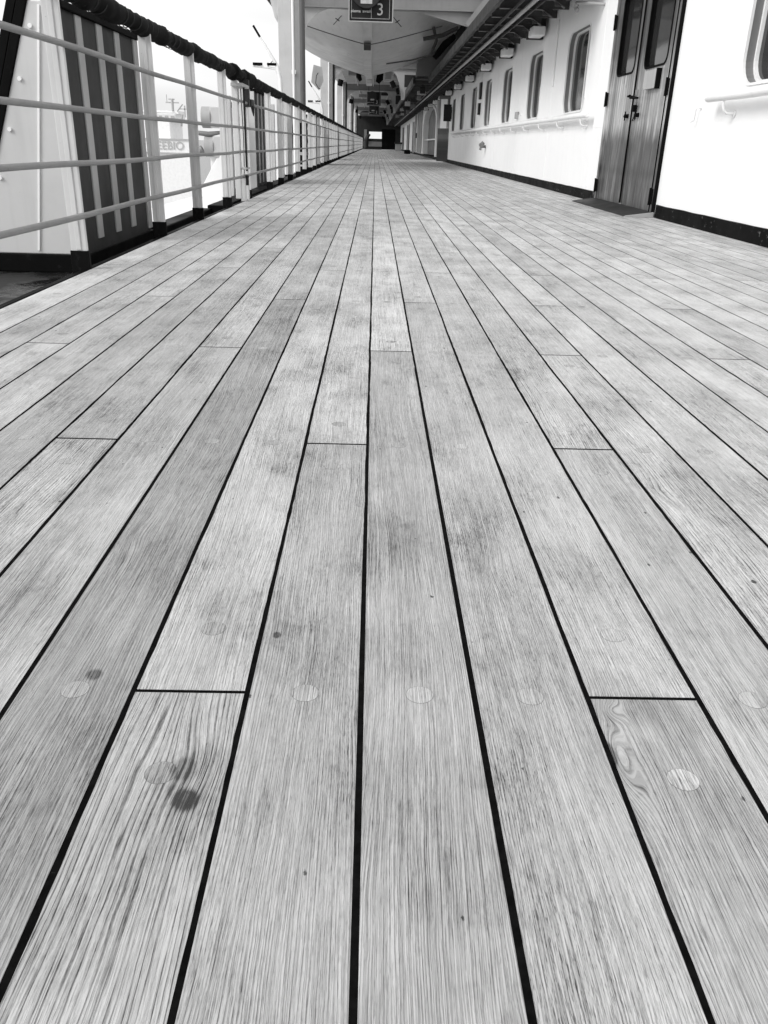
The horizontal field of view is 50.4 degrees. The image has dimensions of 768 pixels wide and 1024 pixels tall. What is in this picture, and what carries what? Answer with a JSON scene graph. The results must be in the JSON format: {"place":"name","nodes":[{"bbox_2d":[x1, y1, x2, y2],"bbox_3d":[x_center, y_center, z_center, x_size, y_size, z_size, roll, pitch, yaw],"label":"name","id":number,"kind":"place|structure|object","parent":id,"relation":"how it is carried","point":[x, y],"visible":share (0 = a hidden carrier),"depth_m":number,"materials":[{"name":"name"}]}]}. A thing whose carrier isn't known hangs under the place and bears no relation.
{"place":"outdoors","nodes":[
{"label":"outdoors","id":0,"kind":"place"},
{"bbox_2d":[0,271,72,304],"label":"gutter","id":1,"kind":"object","parent":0,"point":[14,284],"depth_m":4.67,"materials":[{"name":"paint"}]},
{"bbox_2d":[0,0,153,272],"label":"slatted housing","id":2,"kind":"object","parent":1,"relation":"on","point":[29,135],"visible":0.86,"depth_m":4.94,"materials":[{"name":"paint"}]},
{"bbox_2d":[151,208,210,232],"bbox_3d":[-1.872,-2.685,7.573,0.150,0.112,2.150,1,24,-1],"label":"coaming","id":3,"kind":"object","parent":1,"relation":"on","point":[179,221],"visible":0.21,"depth_m":7.34,"materials":[{"name":"black paint"}]},
{"bbox_2d":[0,0,362,272],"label":"deck railing","id":4,"kind":"object","parent":1,"relation":"on","point":[339,141],"visible":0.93,"depth_m":5.23,"materials":[{"name":"metal"}]},
{"bbox_2d":[230,79,253,200],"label":"rail gate","id":5,"kind":"structure","parent":4,"relation":"attached to","point":[242,189],"depth_m":8.55,"materials":[{"name":"metal"}]},
{"bbox_2d":[206,95,234,199],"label":"davit track","id":6,"kind":"structure","parent":1,"relation":"on","point":[215,191],"depth_m":10.99,"materials":[{"name":"metal"}]},
{"bbox_2d":[231,89,266,194],"bbox_3d":[-2.245,-5.770,12.715,0.770,1.488,1.692,1,24,-1],"label":"slatted housing","id":7,"kind":"object","parent":1,"relation":"on","point":[257,139],"visible":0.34,"depth_m":12.15,"materials":[{"name":"black paint"}]},
{"bbox_2d":[208,164,320,213],"bbox_3d":[-2.206,-21.942,50.199,0.180,0.142,91.400,1,24,-1],"label":"coaming","id":8,"kind":"object","parent":1,"relation":"on","point":[216,206],"visible":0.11,"depth_m":10.47,"materials":[{"name":"black paint"}]},
{"bbox_2d":[271,104,275,180],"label":"davit track","id":9,"kind":"structure","parent":1,"relation":"on","point":[273,140],"depth_m":15.46,"materials":[{"name":"metal"}]},
{"bbox_2d":[276,110,287,176],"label":"davit track","id":10,"kind":"structure","parent":1,"relation":"on","point":[286,156],"depth_m":18.48,"materials":[{"name":"metal"}]},
{"bbox_2d":[299,0,308,174],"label":"awning pole","id":11,"kind":"object","parent":1,"relation":"on","point":[302,51],"visible":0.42,"depth_m":16.53,"materials":[{"name":"metal"}]},
{"bbox_2d":[306,114,316,166],"bbox_3d":[-2.363,-10.728,23.697,0.770,1.488,1.692,1,24,-1],"label":"slatted housing","id":12,"kind":"object","parent":1,"relation":"on","point":[312,135],"visible":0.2,"depth_m":22.96,"materials":[{"name":"black paint"}]},
{"bbox_2d":[320,122,323,163],"bbox_3d":[-2.446,-14.184,31.352,0.770,1.488,1.692,1,24,-1],"label":"slatted housing","id":13,"kind":"object","parent":1,"relation":"on","point":[320,143],"visible":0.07,"depth_m":30.60,"materials":[{"name":"black paint"}]},
{"bbox_2d":[320,58,415,120],"bbox_3d":[-0.668,-17.481,33.681,3.900,5.670,0.510,1,24,-1],"label":"davit gantry","id":14,"kind":"object","parent":1,"relation":"on","point":[405,74],"visible":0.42,"depth_m":33.56,"materials":[{"name":"metal"}]},
{"bbox_2d":[337,82,400,127],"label":"davit gantry","id":15,"kind":"object","parent":1,"relation":"on","point":[345,91],"visible":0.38,"depth_m":48.04,"materials":[{"name":"metal"}]},
{"bbox_2d":[347,96,392,130],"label":"davit gantry","id":16,"kind":"object","parent":1,"relation":"on","point":[350,109],"visible":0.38,"depth_m":62.67,"materials":[{"name":"metal"}]},
{"bbox_2d":[353,105,388,132],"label":"davit gantry","id":17,"kind":"object","parent":1,"relation":"on","point":[355,118],"visible":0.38,"depth_m":77.26,"materials":[{"name":"metal"}]},
{"bbox_2d":[277,0,488,173],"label":"davit gantry","id":18,"kind":"object","parent":1,"relation":"on","point":[465,13],"visible":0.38,"depth_m":18.89,"materials":[{"name":"metal"}]},
{"bbox_2d":[267,0,460,85],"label":"lifeboat","id":19,"kind":"object","parent":18,"relation":"hanging from","point":[359,49],"visible":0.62,"depth_m":21.39,"materials":[{"name":"grey paint"}]},
{"bbox_2d":[386,26,458,64],"bbox_3d":[1.000,-12.215,21.363,1.873,0.943,0.286,-2,24,-7],"label":"boat gripe","id":20,"kind":"object","parent":19,"relation":"attached to","point":[444,45],"visible":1,"depth_m":21.36,"materials":[{"name":"metal"}]},
{"bbox_2d":[0,0,381,142],"label":"sky","id":21,"kind":"structure","parent":0,"point":[224,29],"materials":[{"name":"white"}]},
{"bbox_2d":[151,177,277,220],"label":"hull","id":22,"kind":"object","parent":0,"point":[175,208],"depth_m":10.48,"materials":[{"name":"white paint"}]},
{"bbox_2d":[198,106,233,197],"bbox_3d":[-2.467,-5.234,11.907,0.589,1.220,0.340,1,24,-1],"label":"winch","id":23,"kind":"object","parent":22,"relation":"on","point":[208,114],"visible":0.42,"depth_m":11.71,"materials":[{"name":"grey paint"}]},
{"bbox_2d":[252,25,284,176],"bbox_3d":[-2.401,-8.460,17.002,0.600,2.912,0.080,1,24,-1],"label":"signal boom","id":24,"kind":"object","parent":22,"relation":"on","point":[270,63],"visible":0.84,"depth_m":16.69,"materials":[{"name":"white paint"}]},
{"bbox_2d":[308,81,323,121],"bbox_3d":[-2.638,-15.045,31.583,0.600,2.912,0.080,1,24,-1],"label":"signal boom","id":25,"kind":"object","parent":22,"relation":"on","point":[315,102],"visible":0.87,"depth_m":31.24,"materials":[{"name":"white paint"}]},
{"bbox_2d":[311,65,322,89],"bbox_3d":[-2.575,-16.741,31.445,0.470,0.880,0.176,1,24,-1],"label":"davit plate","id":26,"kind":"object","parent":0,"point":[317,78],"visible":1,"depth_m":31.45,"materials":[{"name":"grey paint"}]},
{"bbox_2d":[275,143,382,169],"bbox_3d":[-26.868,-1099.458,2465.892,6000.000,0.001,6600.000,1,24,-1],"label":"water","id":27,"kind":"structure","parent":0,"point":[276,144],"depth_m":766.67,"materials":[{"name":"white liquid"}]},
{"bbox_2d":[143,94,210,207],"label":"moored ship","id":28,"kind":"object","parent":27,"relation":"on","point":[176,174],"visible":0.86,"depth_m":138.13},
{"bbox_2d":[336,69,398,107],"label":"boat deck ceiling","id":29,"kind":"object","parent":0,"point":[345,76],"visible":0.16,"depth_m":45.76,"materials":[{"name":"paint"}]},
{"bbox_2d":[348,70,363,75],"bbox_3d":[-1.227,-19.715,36.347,0.700,0.480,0.500,1,24,-1],"label":"overhead duct","id":30,"kind":"object","parent":29,"relation":"hanging from","point":[350,73],"visible":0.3,"depth_m":36.19,"materials":[{"name":"grey metal"}]},
{"bbox_2d":[359,94,366,97],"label":"overhead duct","id":31,"kind":"object","parent":29,"relation":"hanging from","point":[363,95],"visible":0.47,"depth_m":54.39,"materials":[{"name":"grey metal"}]},
{"bbox_2d":[367,84,380,105],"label":"muster sign","id":32,"kind":"object","parent":29,"relation":"hanging from","point":[373,98],"visible":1,"depth_m":44.15,"materials":[{"name":"grey paint"}]},
{"bbox_2d":[369,106,379,114],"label":"muster sign","id":33,"kind":"object","parent":29,"relation":"hanging from","point":[374,110],"visible":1,"depth_m":58.76,"materials":[{"name":"black metal"}]},
{"bbox_2d":[384,77,397,81],"bbox_3d":[0.334,-21.352,40.014,0.700,0.430,0.500,1,24,-1],"label":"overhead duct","id":34,"kind":"object","parent":29,"relation":"hanging from","point":[395,79],"visible":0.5,"depth_m":39.86,"materials":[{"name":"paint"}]},
{"bbox_2d":[359,111,384,116],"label":"end ceiling","id":35,"kind":"structure","parent":0,"point":[366,113],"depth_m":84.10,"materials":[{"name":"paint"}]},
{"bbox_2d":[0,149,767,1023],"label":"deck","id":36,"kind":"structure","parent":0,"point":[110,933],"depth_m":1.14,"materials":[{"name":"grey wood"}]},
{"bbox_2d":[0,153,352,307],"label":"deck edge","id":37,"kind":"object","parent":36,"relation":"attached to","point":[40,288],"depth_m":4.30,"materials":[{"name":"black paint"}]},
{"bbox_2d":[364,134,369,148],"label":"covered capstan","id":38,"kind":"object","parent":36,"relation":"on","point":[366,139],"visible":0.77,"depth_m":89.58,"materials":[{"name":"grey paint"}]},
{"bbox_2d":[357,115,400,149],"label":"end bulkhead","id":39,"kind":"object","parent":36,"relation":"on","point":[391,135],"visible":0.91,"depth_m":90.62,"materials":[{"name":"grey paint"}]},
{"bbox_2d":[381,129,388,149],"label":"door","id":40,"kind":"structure","parent":39,"relation":"in","point":[385,132],"depth_m":90.92,"materials":[{"name":"black"}]},
{"bbox_2d":[388,129,394,149],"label":"door","id":41,"kind":"structure","parent":39,"relation":"in","point":[391,137],"depth_m":90.96,"materials":[{"name":"black"}]},
{"bbox_2d":[0,149,767,1023],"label":"deck seams","id":42,"kind":"object","parent":36,"relation":"on","point":[354,953],"visible":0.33,"depth_m":1.11,"materials":[{"name":"black rubber"}]},
{"bbox_2d":[395,142,402,150],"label":"deck cabinet","id":43,"kind":"object","parent":36,"relation":"on","point":[398,146],"visible":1,"depth_m":80.33,"materials":[{"name":"grey metal"}]},
{"bbox_2d":[417,25,465,76],"bbox_3d":[1.826,-14.812,26.173,1.497,1.510,0.060,1,24,-1],"label":"cross bulkhead","id":44,"kind":"object","parent":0,"point":[426,66],"visible":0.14,"depth_m":26.27,"materials":[{"name":"grey paint"}]},
{"bbox_2d":[388,0,571,126],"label":"ceiling","id":45,"kind":"structure","parent":0,"point":[545,9],"depth_m":16.00,"materials":[{"name":"paint"}]},
{"bbox_2d":[420,84,424,93],"bbox_3d":[1.329,-14.582,28.063,0.182,0.349,0.200,1,24,-1],"label":"junction box","id":46,"kind":"object","parent":45,"relation":"attached to","point":[422,89],"visible":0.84,"depth_m":28.01,"materials":[{"name":"grey paint"}]},
{"bbox_2d":[386,0,503,125],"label":"ceiling girder","id":47,"kind":"object","parent":45,"relation":"attached to","point":[486,12],"visible":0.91,"depth_m":16.21,"materials":[{"name":"grey metal"}]},
{"bbox_2d":[401,0,524,118],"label":"pipe","id":48,"kind":"object","parent":45,"relation":"attached to","point":[515,7],"visible":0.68,"depth_m":14.91,"materials":[{"name":"grey metal"}]},
{"bbox_2d":[394,0,538,126],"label":"pipe","id":49,"kind":"object","parent":45,"relation":"attached to","point":[529,5],"visible":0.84,"depth_m":15.08,"materials":[{"name":"grey metal"}]},
{"bbox_2d":[396,0,546,125],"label":"pipe","id":50,"kind":"object","parent":45,"relation":"attached to","point":[517,23],"visible":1,"depth_m":15.10,"materials":[{"name":"grey metal"}]},
{"bbox_2d":[400,0,767,247],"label":"cabin wall","id":51,"kind":"structure","parent":0,"point":[659,137],"depth_m":8.84,"materials":[{"name":"paint"}]},
{"bbox_2d":[402,128,403,149],"bbox_3d":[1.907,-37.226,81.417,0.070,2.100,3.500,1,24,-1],"label":"far door","id":52,"kind":"structure","parent":51,"relation":"in","point":[403,128],"depth_m":80.67,"materials":[{"name":"grey paint"}]},
{"bbox_2d":[406,124,409,149],"bbox_3d":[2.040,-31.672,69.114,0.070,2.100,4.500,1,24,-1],"label":"far door","id":53,"kind":"structure","parent":51,"relation":"in","point":[408,126],"depth_m":68.60,"materials":[{"name":"grey paint"}]},
{"bbox_2d":[412,122,414,152],"bbox_3d":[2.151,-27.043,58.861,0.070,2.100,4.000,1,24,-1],"label":"far door","id":54,"kind":"structure","parent":51,"relation":"in","point":[413,130],"depth_m":59.35,"materials":[{"name":"grey paint"}]},
{"bbox_2d":[436,96,450,161],"bbox_3d":[2.275,-14.672,31.255,0.064,2.280,0.539,-21,32,-40],"label":"open door","id":55,"kind":"structure","parent":51,"relation":"in","point":[443,126],"depth_m":31.30,"materials":[{"name":"grey wood"}]},
{"bbox_2d":[445,88,452,95],"bbox_3d":[2.373,-15.323,29.712,0.270,0.280,0.560,1,24,-1],"label":"wall lamp","id":56,"kind":"object","parent":51,"relation":"attached to","point":[448,92],"visible":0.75,"depth_m":29.51,"materials":[{"name":"white paint"}]},
{"bbox_2d":[451,98,455,131],"bbox_3d":[2.576,-14.227,29.265,0.160,1.060,1.230,1,24,-1],"label":"window","id":57,"kind":"structure","parent":51,"relation":"in","point":[454,100],"depth_m":29.77,"materials":[{"name":"grey glass"}]},
{"bbox_2d":[453,81,461,89],"bbox_3d":[2.409,-13.842,26.431,0.270,0.280,0.560,1,24,-1],"label":"wall lamp","id":58,"kind":"object","parent":51,"relation":"attached to","point":[457,87],"visible":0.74,"depth_m":26.23,"materials":[{"name":"white paint"}]},
{"bbox_2d":[459,93,464,129],"bbox_3d":[2.606,-12.951,26.440,0.160,1.060,1.330,1,24,-1],"label":"window","id":59,"kind":"structure","parent":51,"relation":"in","point":[462,106],"depth_m":26.97,"materials":[{"name":"grey glass"}]},
{"bbox_2d":[464,72,474,82],"bbox_3d":[2.445,-12.348,23.122,0.270,0.280,0.560,1,24,-1],"label":"wall lamp","id":60,"kind":"object","parent":51,"relation":"attached to","point":[469,78],"visible":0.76,"depth_m":22.93,"materials":[{"name":"white paint"}]},
{"bbox_2d":[470,86,476,128],"bbox_3d":[2.640,-11.542,23.318,0.160,1.060,1.280,1,24,-1],"label":"window","id":61,"kind":"structure","parent":51,"relation":"in","point":[474,93],"depth_m":23.82,"materials":[{"name":"grey glass"}]},
{"bbox_2d":[480,60,491,71],"bbox_3d":[2.482,-10.797,19.687,0.270,0.280,0.560,1,24,-1],"label":"wall lamp","id":62,"kind":"object","parent":51,"relation":"attached to","point":[486,67],"visible":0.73,"depth_m":19.50,"materials":[{"name":"white paint"}]},
{"bbox_2d":[483,78,491,126],"bbox_3d":[2.671,-10.240,20.434,0.160,1.060,1.250,1,24,-1],"label":"window","id":63,"kind":"structure","parent":51,"relation":"in","point":[488,91],"depth_m":20.90,"materials":[{"name":"grey glass"}]},
{"bbox_2d":[499,43,514,58],"bbox_3d":[2.515,-9.398,16.588,0.270,0.280,0.560,1,24,-1],"label":"wall lamp","id":64,"kind":"object","parent":51,"relation":"attached to","point":[504,53],"visible":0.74,"depth_m":16.40,"materials":[{"name":"white paint"}]},
{"bbox_2d":[501,66,512,123],"bbox_3d":[2.703,-8.905,17.477,0.160,1.060,1.300,1,24,-1],"label":"window","id":65,"kind":"structure","parent":51,"relation":"in","point":[508,75],"depth_m":17.93,"materials":[{"name":"grey glass"}]},
{"bbox_2d":[449,112,589,137],"bbox_3d":[2.521,-9.305,19.927,0.140,0.185,20.870,1,24,-1],"label":"wall handrail","id":66,"kind":"object","parent":51,"relation":"attached to","point":[580,115],"depth_m":13.72,"materials":[{"name":"white paint"}]},
{"bbox_2d":[526,49,543,119],"bbox_3d":[2.736,-7.532,14.437,0.160,1.060,1.330,1,24,-1],"label":"window","id":67,"kind":"structure","parent":51,"relation":"in","point":[537,59],"depth_m":14.84,"materials":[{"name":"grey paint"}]},
{"bbox_2d":[526,18,546,39],"bbox_3d":[2.548,-8.020,13.535,0.270,0.280,0.560,1,24,-1],"label":"wall lamp","id":68,"kind":"object","parent":51,"relation":"attached to","point":[537,32],"visible":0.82,"depth_m":13.34,"materials":[{"name":"white paint"}]},
{"bbox_2d":[562,23,591,113],"bbox_3d":[2.768,-6.177,11.434,0.160,1.060,1.400,1,24,-1],"label":"window","id":69,"kind":"structure","parent":51,"relation":"in","point":[578,55],"depth_m":11.76,"materials":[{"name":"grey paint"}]},
{"bbox_2d":[593,0,686,216],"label":"double door","id":70,"kind":"structure","parent":51,"relation":"in","point":[648,33],"depth_m":8.67,"materials":[{"name":"grey wood"}]},
{"bbox_2d":[705,84,767,116],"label":"wall handrail","id":71,"kind":"object","parent":51,"relation":"attached to","point":[744,93],"depth_m":6.08,"materials":[{"name":"white metal"}]},
{"bbox_2d":[742,0,767,85],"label":"window","id":72,"kind":"structure","parent":51,"relation":"in","point":[755,55],"depth_m":6.14,"materials":[{"name":"grey paint"}]},
{"bbox_3d":[0.282,-10.089,13.575,4.900,0.095,0.100,1,24,-1],"label":"cross pipe","id":73,"kind":"object","parent":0,"visible":0},
{"bbox_2d":[348,0,393,22],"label":"muster sign","id":74,"kind":"object","parent":73,"relation":"hanging from","point":[374,11],"visible":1,"depth_m":14.17,"materials":[{"name":"black metal"}]}
]}

